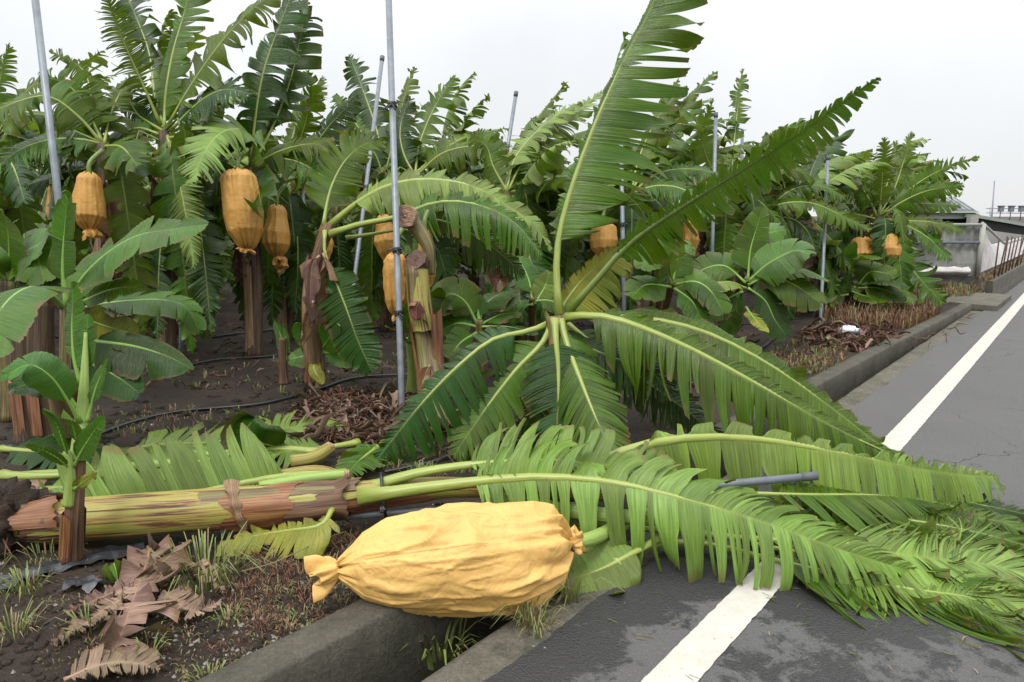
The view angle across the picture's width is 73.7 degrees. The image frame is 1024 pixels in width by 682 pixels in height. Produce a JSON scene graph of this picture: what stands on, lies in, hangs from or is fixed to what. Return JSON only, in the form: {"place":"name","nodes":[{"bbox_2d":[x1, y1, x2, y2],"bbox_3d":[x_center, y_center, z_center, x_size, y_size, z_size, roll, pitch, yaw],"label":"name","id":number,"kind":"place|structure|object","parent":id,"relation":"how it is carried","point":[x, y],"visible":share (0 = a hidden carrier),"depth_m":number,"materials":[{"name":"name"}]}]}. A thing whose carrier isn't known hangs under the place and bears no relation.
{"place":"outdoors","nodes":[
{"label":"outdoors","id":0,"kind":"place"},
{"bbox_2d":[0,216,1023,681],"bbox_3d":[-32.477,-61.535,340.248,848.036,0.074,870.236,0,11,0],"label":"ground","id":1,"kind":"structure","parent":0,"point":[166,392],"depth_m":4.75,"materials":[{"name":"soil"}]},
{"bbox_2d":[6,336,32,444],"bbox_3d":[-3.205,0.224,4.505,0.251,1.052,0.247,-9,14,-39],"label":"banana stump","id":2,"kind":"object","parent":1,"relation":"on","point":[20,419],"visible":0.23,"depth_m":4.45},
{"bbox_2d":[0,596,57,650],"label":"grass tuft","id":3,"kind":"object","parent":1,"relation":"on","point":[15,625],"visible":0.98,"depth_m":2.52,"materials":[{"name":"plant"}]},
{"bbox_2d":[0,561,58,601],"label":"grass tuft","id":4,"kind":"object","parent":1,"relation":"on","point":[22,584],"visible":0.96,"depth_m":2.76,"materials":[{"name":"plant"}]},
{"bbox_2d":[0,476,61,564],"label":"root ball","id":5,"kind":"object","parent":1,"relation":"on","point":[15,493],"visible":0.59,"depth_m":3.12,"materials":[{"name":"soil"}]},
{"bbox_2d":[0,208,71,421],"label":"banana sucker","id":6,"kind":"object","parent":1,"relation":"on","point":[23,259],"visible":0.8,"depth_m":4.85,"materials":[{"name":"green plant"}]},
{"bbox_2d":[22,298,56,437],"bbox_3d":[-3.105,0.215,4.505,0.256,1.034,0.243,-6,12,-30],"label":"banana stump","id":7,"kind":"object","parent":1,"relation":"on","point":[40,336],"visible":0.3,"depth_m":4.45,"materials":[{"name":"plant"}]},
{"bbox_2d":[0,43,86,281],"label":"banana plant","id":8,"kind":"object","parent":1,"relation":"on","point":[13,192],"visible":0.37,"depth_m":7.49,"materials":[{"name":"green plant"}]},
{"bbox_2d":[0,281,109,567],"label":"slender sucker","id":9,"kind":"object","parent":1,"relation":"on","point":[46,375],"visible":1,"depth_m":2.88,"materials":[{"name":"green plant"}]},
{"bbox_2d":[0,434,112,470],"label":"cut leaf","id":10,"kind":"object","parent":1,"relation":"on","point":[21,453],"visible":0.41,"depth_m":4.25,"materials":[{"name":"plant"}]},
{"bbox_2d":[31,0,88,423],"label":"prop pole","id":11,"kind":"object","parent":1,"relation":"on","point":[46,96],"visible":0.39,"depth_m":4.68,"materials":[{"name":"metal"}]},
{"bbox_2d":[0,542,144,588],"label":"film strip","id":12,"kind":"object","parent":1,"relation":"on","point":[110,551],"visible":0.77,"depth_m":2.96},
{"bbox_2d":[0,447,151,479],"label":"cut leaf","id":13,"kind":"object","parent":1,"relation":"on","point":[20,475],"visible":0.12,"depth_m":3.79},
{"bbox_2d":[0,48,157,335],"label":"banana plant","id":14,"kind":"object","parent":1,"relation":"on","point":[85,110],"visible":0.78,"depth_m":6.54,"materials":[{"name":"green plant"}]},
{"bbox_2d":[72,149,106,240],"bbox_3d":[-3.848,-1.332,6.195,0.266,0.838,0.358,-3,11,-16],"label":"fruit bag","id":15,"kind":"object","parent":14,"relation":"hanging from","point":[88,198],"visible":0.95,"depth_m":6.12,"materials":[{"name":"paper"}]},
{"bbox_2d":[62,575,108,593],"bbox_3d":[-1.746,0.983,2.785,0.188,0.042,0.129,0,11,0],"label":"film strip","id":16,"kind":"object","parent":1,"relation":"on","point":[88,583],"visible":1,"depth_m":2.77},
{"bbox_2d":[0,49,176,316],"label":"banana plant","id":17,"kind":"object","parent":1,"relation":"on","point":[85,153],"visible":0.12,"depth_m":9.05,"materials":[{"name":"green plant"}]},
{"bbox_2d":[51,591,131,646],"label":"dry leaf","id":18,"kind":"object","parent":1,"relation":"on","point":[96,614],"visible":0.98,"depth_m":2.55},
{"bbox_2d":[63,577,133,615],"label":"dry leaf","id":19,"kind":"object","parent":1,"relation":"on","point":[92,598],"visible":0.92,"depth_m":2.67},
{"bbox_2d":[12,557,186,676],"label":"grass","id":20,"kind":"structure","parent":1,"relation":"on","point":[91,628],"depth_m":2.52,"materials":[{"name":"plant"}]},
{"bbox_2d":[0,190,208,437],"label":"banana sucker","id":21,"kind":"object","parent":1,"relation":"on","point":[125,347],"visible":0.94,"depth_m":3.93,"materials":[{"name":"green plant"}]},
{"bbox_2d":[63,643,163,681],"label":"dry leaf","id":22,"kind":"object","parent":1,"relation":"on","point":[148,657],"visible":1,"depth_m":2.28,"materials":[{"name":"plant"}]},
{"bbox_2d":[98,540,191,677],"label":"dry leaf","id":23,"kind":"object","parent":1,"relation":"on","point":[114,632],"visible":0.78,"depth_m":2.60,"materials":[{"name":"plant"}]},
{"bbox_2d":[127,527,178,582],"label":"dry leaf","id":24,"kind":"object","parent":1,"relation":"on","point":[134,556],"visible":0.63,"depth_m":2.89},
{"bbox_2d":[45,9,281,334],"bbox_3d":[-4.140,-1.988,8.865,3.760,3.752,1.951,5,12,26],"label":"banana plant","id":25,"kind":"object","parent":1,"relation":"on","point":[228,255],"visible":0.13,"depth_m":8.30,"materials":[{"name":"green plant"}]},
{"bbox_2d":[94,0,280,353],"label":"banana plant","id":26,"kind":"object","parent":1,"relation":"on","point":[172,196],"visible":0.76,"depth_m":6.74,"materials":[{"name":"green plant"}]},
{"bbox_2d":[157,583,222,620],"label":"dry leaf","id":27,"kind":"object","parent":1,"relation":"on","point":[196,606],"visible":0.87,"depth_m":2.67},
{"bbox_2d":[37,422,345,496],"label":"cut leaf","id":28,"kind":"object","parent":1,"relation":"on","point":[122,475],"visible":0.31,"depth_m":3.52,"materials":[{"name":"plant"}]},
{"bbox_2d":[90,403,301,437],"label":"grass","id":29,"kind":"structure","parent":1,"relation":"on","point":[175,419],"depth_m":5.05,"materials":[{"name":"plant"}]},
{"bbox_2d":[133,521,274,600],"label":"grass tuft","id":30,"kind":"object","parent":1,"relation":"on","point":[202,545],"visible":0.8,"depth_m":2.90,"materials":[{"name":"plant"}]},
{"bbox_2d":[185,558,227,593],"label":"dry leaf","id":31,"kind":"object","parent":1,"relation":"on","point":[203,563],"visible":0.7,"depth_m":2.86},
{"bbox_2d":[144,606,280,681],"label":"red weeds","id":32,"kind":"object","parent":1,"relation":"on","point":[210,645],"visible":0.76,"depth_m":2.46,"materials":[{"name":"orange plant"}]},
{"bbox_2d":[137,441,318,485],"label":"cut leaf","id":33,"kind":"object","parent":1,"relation":"on","point":[302,449],"visible":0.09,"depth_m":4.18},
{"bbox_2d":[55,301,405,389],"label":"leaf litter","id":34,"kind":"object","parent":1,"relation":"on","point":[204,381],"visible":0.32,"depth_m":6.71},
{"bbox_2d":[127,410,343,453],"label":"cut leaf","id":35,"kind":"object","parent":1,"relation":"on","point":[157,436],"visible":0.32,"depth_m":4.52,"materials":[{"name":"plant"}]},
{"bbox_2d":[220,409,285,459],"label":"cut leaf","id":36,"kind":"object","parent":1,"relation":"on","point":[267,435],"visible":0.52,"depth_m":4.18,"materials":[{"name":"plant"}]},
{"bbox_2d":[176,0,338,358],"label":"banana plant","id":37,"kind":"object","parent":1,"relation":"on","point":[279,48],"visible":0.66,"depth_m":7.22,"materials":[{"name":"green plant"}]},
{"bbox_2d":[219,147,263,254],"bbox_3d":[-2.608,-1.354,6.591,0.385,1.035,0.461,0,11,0],"label":"fruit bag","id":38,"kind":"object","parent":37,"relation":"hanging from","point":[243,220],"visible":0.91,"depth_m":6.45,"materials":[{"name":"paper"}]},
{"bbox_2d":[273,320,289,384],"bbox_3d":[-2.071,0.103,6.103,0.156,0.574,0.106,3,11,15],"label":"sprouting stump","id":39,"kind":"object","parent":1,"relation":"on","point":[282,340],"visible":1,"depth_m":6.10,"materials":[{"name":"brown plant"}]},
{"bbox_2d":[100,371,472,433],"bbox_3d":[-1.728,0.442,5.757,3.396,0.040,0.564,-8,13,-38],"label":"drip hose","id":40,"kind":"object","parent":1,"relation":"on","point":[203,408],"visible":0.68,"depth_m":5.33,"materials":[{"name":"black plastic"}]},
{"bbox_2d":[217,554,361,635],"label":"red weeds","id":41,"kind":"object","parent":1,"relation":"on","point":[256,612],"visible":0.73,"depth_m":2.72,"materials":[{"name":"orange plant"}]},
{"bbox_2d":[230,520,366,574],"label":"red weeds","id":42,"kind":"object","parent":1,"relation":"on","point":[334,543],"visible":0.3,"depth_m":3.10,"materials":[{"name":"orange plant"}]},
{"bbox_2d":[240,70,362,340],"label":"banana plant","id":43,"kind":"object","parent":1,"relation":"on","point":[283,293],"visible":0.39,"depth_m":8.00,"materials":[{"name":"green plant"}]},
{"bbox_2d":[262,183,290,264],"bbox_3d":[-2.475,-1.233,7.193,0.259,0.850,0.414,0,11,0],"label":"fruit bag","id":44,"kind":"object","parent":43,"relation":"hanging from","point":[276,237],"visible":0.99,"depth_m":7.10,"materials":[{"name":"paper"}]},
{"bbox_2d":[290,442,334,467],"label":"cut stalk","id":45,"kind":"object","parent":1,"relation":"on","point":[323,452],"visible":0.96,"depth_m":4.01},
{"bbox_2d":[268,437,360,468],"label":"cut leaf","id":46,"kind":"object","parent":1,"relation":"on","point":[355,442],"visible":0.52,"depth_m":4.26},
{"bbox_2d":[281,465,353,478],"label":"cut stalk","id":47,"kind":"object","parent":1,"relation":"on","point":[310,467],"visible":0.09,"depth_m":3.83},
{"bbox_2d":[258,469,350,484],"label":"cut stalk","id":48,"kind":"object","parent":47,"relation":"on","point":[324,475],"visible":0.65,"depth_m":3.61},
{"bbox_2d":[288,320,351,387],"bbox_3d":[-1.608,0.104,5.907,0.756,0.657,0.340,7,13,34],"label":"banana sucker","id":49,"kind":"object","parent":1,"relation":"on","point":[318,373],"visible":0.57,"depth_m":5.89,"materials":[{"name":"green plant"}]},
{"bbox_2d":[298,122,364,232],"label":"banana plant","id":50,"kind":"object","parent":1,"relation":"on","point":[314,206],"visible":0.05,"depth_m":12.09,"materials":[{"name":"green plant"}]},
{"bbox_2d":[278,142,426,293],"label":"banana plant","id":51,"kind":"object","parent":1,"relation":"on","point":[342,256],"visible":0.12,"depth_m":10.33,"materials":[{"name":"green plant"}]},
{"bbox_2d":[281,383,445,446],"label":"leaf litter","id":52,"kind":"object","parent":1,"relation":"on","point":[368,435],"visible":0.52,"depth_m":5.00,"materials":[{"name":"plant"}]},
{"bbox_2d":[334,439,397,476],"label":"cut leaf","id":53,"kind":"object","parent":52,"relation":"on","point":[363,456],"visible":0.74,"depth_m":4.06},
{"bbox_2d":[345,55,384,337],"bbox_3d":[-1.654,-1.469,7.586,0.074,3.542,1.574,2,11,9],"label":"prop pole","id":54,"kind":"object","parent":1,"relation":"on","point":[366,182],"visible":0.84,"depth_m":7.68,"materials":[{"name":"grey metal"}]},
{"bbox_2d":[383,0,404,413],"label":"prop pole","id":55,"kind":"object","parent":1,"relation":"on","point":[397,248],"visible":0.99,"depth_m":4.93,"materials":[{"name":"grey metal"}]},
{"bbox_2d":[330,53,464,332],"bbox_3d":[-1.654,-1.944,9.088,1.410,3.904,2.004,-6,12,-31],"label":"banana plant","id":56,"kind":"object","parent":1,"relation":"on","point":[382,314],"visible":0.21,"depth_m":8.86,"materials":[{"name":"green plant"}]},
{"bbox_2d":[385,303,427,392],"bbox_3d":[-0.778,0.094,5.423,0.356,0.906,0.891,0,11,0],"label":"banana sucker","id":57,"kind":"object","parent":1,"relation":"on","point":[411,385],"visible":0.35,"depth_m":5.58,"materials":[{"name":"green plant"}]},
{"bbox_2d":[299,128,551,386],"bbox_3d":[-0.760,-0.611,5.690,2.231,2.365,0.947,1,11,8],"label":"banana plant","id":58,"kind":"object","parent":1,"relation":"on","point":[328,294],"visible":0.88,"depth_m":5.58,"materials":[{"name":"green plant"}]},
{"bbox_2d":[374,200,392,260],"bbox_3d":[-1.141,-0.986,6.224,0.218,0.775,0.337,0,11,0],"label":"fruit bag","id":59,"kind":"object","parent":58,"relation":"hanging from","point":[383,243],"visible":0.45,"depth_m":6.12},
{"bbox_2d":[382,227,406,321],"bbox_3d":[-0.913,-0.540,5.370,0.204,0.752,0.342,0,11,0],"label":"fruit bag","id":60,"kind":"object","parent":58,"relation":"hanging from","point":[388,279],"visible":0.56,"depth_m":5.26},
{"bbox_2d":[399,204,452,429],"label":"snapped banana stem","id":61,"kind":"object","parent":1,"relation":"on","point":[427,345],"visible":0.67,"depth_m":4.99,"materials":[{"name":"brown plant"}]},
{"bbox_2d":[371,75,511,308],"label":"banana plant","id":62,"kind":"object","parent":1,"relation":"on","point":[440,151],"visible":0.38,"depth_m":8.52,"materials":[{"name":"green plant"}]},
{"bbox_2d":[358,71,527,282],"bbox_3d":[-0.830,-1.985,9.707,2.353,3.425,1.551,2,11,11],"label":"banana plant","id":63,"kind":"object","parent":1,"relation":"on","point":[460,103],"visible":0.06,"depth_m":9.31,"materials":[{"name":"green plant"}]},
{"bbox_2d":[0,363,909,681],"bbox_3d":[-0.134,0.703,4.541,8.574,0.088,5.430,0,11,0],"label":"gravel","id":64,"kind":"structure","parent":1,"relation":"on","point":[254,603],"depth_m":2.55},
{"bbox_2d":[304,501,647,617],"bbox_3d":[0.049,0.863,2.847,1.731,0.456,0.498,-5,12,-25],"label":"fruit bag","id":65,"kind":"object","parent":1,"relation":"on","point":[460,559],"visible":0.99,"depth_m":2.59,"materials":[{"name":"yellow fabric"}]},
{"bbox_2d":[431,276,538,388],"bbox_3d":[-0.259,-0.036,5.720,0.858,1.002,0.594,-5,11,-23],"label":"banana sucker","id":66,"kind":"object","parent":1,"relation":"on","point":[462,302],"visible":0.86,"depth_m":5.67,"materials":[{"name":"green plant"}]},
{"bbox_2d":[7,418,1023,658],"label":"fallen banana plant","id":67,"kind":"object","parent":1,"relation":"on","point":[884,533],"visible":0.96,"depth_m":3.11,"materials":[{"name":"green plant"}]},
{"bbox_2d":[220,471,818,533],"bbox_3d":[0.055,0.757,3.301,2.849,0.246,0.146,-1,11,-3],"label":"fallen pole","id":68,"kind":"object","parent":67,"relation":"on","point":[797,477],"visible":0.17,"depth_m":3.30,"materials":[{"name":"grey metal"}]},
{"bbox_2d":[459,81,602,343],"bbox_3d":[0.411,-1.475,8.009,1.967,3.343,1.457,-8,13,-35],"label":"banana plant","id":69,"kind":"object","parent":1,"relation":"on","point":[532,143],"visible":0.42,"depth_m":7.88,"materials":[{"name":"green plant"}]},
{"bbox_2d":[509,256,566,341],"bbox_3d":[0.163,-0.251,6.654,0.503,1.178,1.033,-3,11,-14],"label":"banana sucker","id":70,"kind":"object","parent":1,"relation":"on","point":[538,288],"visible":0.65,"depth_m":6.25,"materials":[{"name":"green plant"}]},
{"bbox_2d":[479,115,657,339],"bbox_3d":[0.452,-1.324,8.006,2.252,2.735,2.083,3,11,17],"label":"banana plant","id":71,"kind":"object","parent":1,"relation":"on","point":[547,163],"visible":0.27,"depth_m":7.45,"materials":[{"name":"green plant"}]},
{"bbox_2d":[589,205,617,255],"bbox_3d":[1.012,-1.192,7.579,0.304,0.688,0.347,-5,12,-25],"label":"fruit bag","id":72,"kind":"object","parent":71,"relation":"hanging from","point":[604,238],"visible":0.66,"depth_m":7.47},
{"bbox_2d":[195,303,971,681],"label":"ditch wall","id":73,"kind":"structure","parent":1,"relation":"on","point":[361,641],"depth_m":2.56,"materials":[{"name":"concrete"}]},
{"bbox_2d":[619,145,627,310],"bbox_3d":[1.210,-1.012,7.403,0.084,2.700,0.551,-2,11,-8],"label":"prop pole","id":74,"kind":"object","parent":1,"relation":"on","point":[622,224],"visible":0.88,"depth_m":7.38,"materials":[{"name":"grey metal"}]},
{"bbox_2d":[560,31,713,326],"bbox_3d":[1.600,-2.011,9.103,2.161,3.694,2.672,0,11,0],"label":"banana plant","id":75,"kind":"object","parent":1,"relation":"on","point":[572,264],"visible":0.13,"depth_m":8.20,"materials":[{"name":"green plant"}]},
{"bbox_2d":[368,0,915,483],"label":"banana plant","id":76,"kind":"object","parent":1,"relation":"on","point":[564,370],"visible":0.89,"depth_m":4.23,"materials":[{"name":"green plant"}]},
{"bbox_2d":[594,71,718,333],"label":"banana plant","id":77,"kind":"object","parent":1,"relation":"on","point":[671,186],"visible":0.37,"depth_m":8.30,"materials":[{"name":"green plant"}]},
{"bbox_2d":[485,322,828,387],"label":"leaf litter","id":78,"kind":"object","parent":1,"relation":"on","point":[756,341],"visible":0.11,"depth_m":7.39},
{"bbox_2d":[586,97,765,308],"bbox_3d":[2.363,-2.105,10.603,2.695,3.356,2.564,0,11,0],"label":"banana plant","id":79,"kind":"object","parent":1,"relation":"on","point":[722,141],"visible":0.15,"depth_m":9.89,"materials":[{"name":"green plant"}]},
{"bbox_2d":[624,239,731,319],"bbox_3d":[1.418,-0.382,6.915,1.075,1.340,1.429,-2,11,-11],"label":"banana sucker","id":80,"kind":"object","parent":1,"relation":"on","point":[653,289],"visible":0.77,"depth_m":6.45,"materials":[{"name":"green plant"}]},
{"bbox_2d":[710,112,717,278],"bbox_3d":[2.528,-1.371,8.602,0.054,2.970,0.605,2,11,9],"label":"prop pole","id":81,"kind":"object","parent":1,"relation":"on","point":[713,171],"visible":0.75,"depth_m":8.58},
{"bbox_2d":[684,141,804,295],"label":"banana plant","id":82,"kind":"object","parent":1,"relation":"on","point":[703,238],"visible":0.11,"depth_m":12.15,"materials":[{"name":"green plant"}]},
{"bbox_2d":[687,68,816,322],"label":"banana plant","id":83,"kind":"object","parent":1,"relation":"on","point":[727,229],"visible":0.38,"depth_m":9.25,"materials":[{"name":"green plant"}]},
{"bbox_2d":[674,206,830,341],"bbox_3d":[2.793,-0.685,7.739,1.455,1.645,2.076,8,13,38],"label":"banana sucker","id":84,"kind":"object","parent":1,"relation":"on","point":[770,264],"visible":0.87,"depth_m":7.39,"materials":[{"name":"green plant"}]},
{"bbox_2d":[736,126,871,320],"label":"banana plant","id":85,"kind":"object","parent":1,"relation":"on","point":[786,199],"visible":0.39,"depth_m":9.42,"materials":[{"name":"green plant"}]},
{"bbox_2d":[770,336,851,374],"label":"red weeds","id":86,"kind":"object","parent":1,"relation":"on","point":[810,362],"visible":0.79,"depth_m":7.18,"materials":[{"name":"orange plant"}]},
{"bbox_2d":[728,129,901,314],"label":"banana plant","id":87,"kind":"object","parent":1,"relation":"on","point":[845,165],"visible":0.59,"depth_m":10.07,"materials":[{"name":"green plant"}]},
{"bbox_2d":[819,155,829,322],"bbox_3d":[4.339,-1.306,9.502,0.050,2.513,0.525,3,11,14],"label":"prop pole","id":88,"kind":"object","parent":1,"relation":"on","point":[824,236],"visible":0.68,"depth_m":9.48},
{"bbox_2d":[791,318,910,352],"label":"leaf litter","id":89,"kind":"object","parent":1,"relation":"on","point":[817,334],"visible":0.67,"depth_m":8.24,"materials":[{"name":"plant"}]},
{"bbox_2d":[815,242,917,311],"bbox_3d":[5.225,-0.923,10.278,1.637,1.169,1.129,0,11,0],"label":"banana sucker","id":90,"kind":"object","parent":1,"relation":"on","point":[882,287],"visible":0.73,"depth_m":10.12,"materials":[{"name":"green plant"}]},
{"bbox_2d":[815,291,945,329],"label":"red weeds","id":91,"kind":"object","parent":1,"relation":"on","point":[912,318],"visible":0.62,"depth_m":9.71,"materials":[{"name":"orange plant"}]},
{"bbox_2d":[829,137,955,250],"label":"banana plant","id":92,"kind":"object","parent":1,"relation":"on","point":[844,236],"visible":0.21,"depth_m":12.56,"materials":[{"name":"green plant"}]},
{"bbox_2d":[823,156,968,301],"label":"banana plant","id":93,"kind":"object","parent":1,"relation":"on","point":[912,163],"visible":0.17,"depth_m":11.23,"materials":[{"name":"green plant"}]},
{"bbox_2d":[819,131,979,310],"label":"banana plant","id":94,"kind":"object","parent":1,"relation":"on","point":[902,198],"visible":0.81,"depth_m":10.42,"materials":[{"name":"green plant"}]},
{"bbox_2d":[877,218,901,264],"bbox_3d":[5.740,-1.469,10.384,0.318,0.783,0.376,-3,11,-16],"label":"fruit bag","id":95,"kind":"object","parent":94,"relation":"hanging from","point":[893,248],"visible":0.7,"depth_m":10.25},
{"bbox_2d":[794,222,1023,289],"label":"net house","id":96,"kind":"structure","parent":1,"relation":"on","point":[972,250],"depth_m":13.78,"materials":[{"name":"fabric"}]},
{"bbox_2d":[872,196,979,222],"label":"shed","id":97,"kind":"structure","parent":1,"relation":"on","point":[957,216],"depth_m":22.00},
{"bbox_2d":[934,213,1023,259],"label":"lean to shed","id":98,"kind":"object","parent":1,"relation":"on","point":[1002,229],"visible":0.43,"depth_m":22.18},
{"bbox_2d":[946,291,1011,310],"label":"drain slab","id":99,"kind":"structure","parent":1,"relation":"on","point":[986,301],"depth_m":11.78,"materials":[{"name":"concrete"}]},
{"bbox_2d":[982,262,1023,310],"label":"raised kerb","id":100,"kind":"structure","parent":1,"relation":"on","point":[1007,281],"depth_m":14.63,"materials":[{"name":"concrete"}]},
{"bbox_2d":[0,0,1023,292],"label":"sky","id":101,"kind":"structure","parent":0,"point":[951,72],"materials":[{"name":"white"}]},
{"bbox_2d":[484,280,1023,681],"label":"road","id":102,"kind":"structure","parent":0,"point":[975,420],"depth_m":2.66,"materials":[{"name":"asphalt"}]},
{"bbox_2d":[641,293,1023,681],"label":"road line","id":103,"kind":"object","parent":102,"relation":"on","point":[700,648],"visible":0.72,"depth_m":2.75,"materials":[{"name":"paint"}]},
{"bbox_2d":[913,280,984,297],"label":"dry grass","id":104,"kind":"structure","parent":0,"point":[952,291],"depth_m":12.87,"materials":[{"name":"plant"}]},
{"label":"ditch floor","id":105,"kind":"structure","parent":0,"visible":0},
{"bbox_2d":[421,311,981,681],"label":"kerb","id":106,"kind":"structure","parent":105,"relation":"on","point":[493,653],"depth_m":2.61,"materials":[{"name":"concrete"}]},
{"bbox_2d":[402,617,488,669],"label":"grass tuft","id":107,"kind":"object","parent":106,"relation":"on","point":[441,654],"visible":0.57,"depth_m":2.65,"materials":[{"name":"plant"}]},
{"bbox_2d":[466,586,585,631],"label":"grass tuft","id":108,"kind":"object","parent":106,"relation":"on","point":[525,612],"visible":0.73,"depth_m":2.60,"materials":[{"name":"plant"}]},
{"bbox_2d":[507,598,565,638],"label":"grass tuft","id":109,"kind":"object","parent":106,"relation":"on","point":[538,625],"visible":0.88,"depth_m":2.61,"materials":[{"name":"plant"}]},
{"bbox_2d":[553,570,619,610],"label":"grass tuft","id":110,"kind":"object","parent":106,"relation":"on","point":[568,595],"visible":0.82,"depth_m":2.78,"materials":[{"name":"plant"}]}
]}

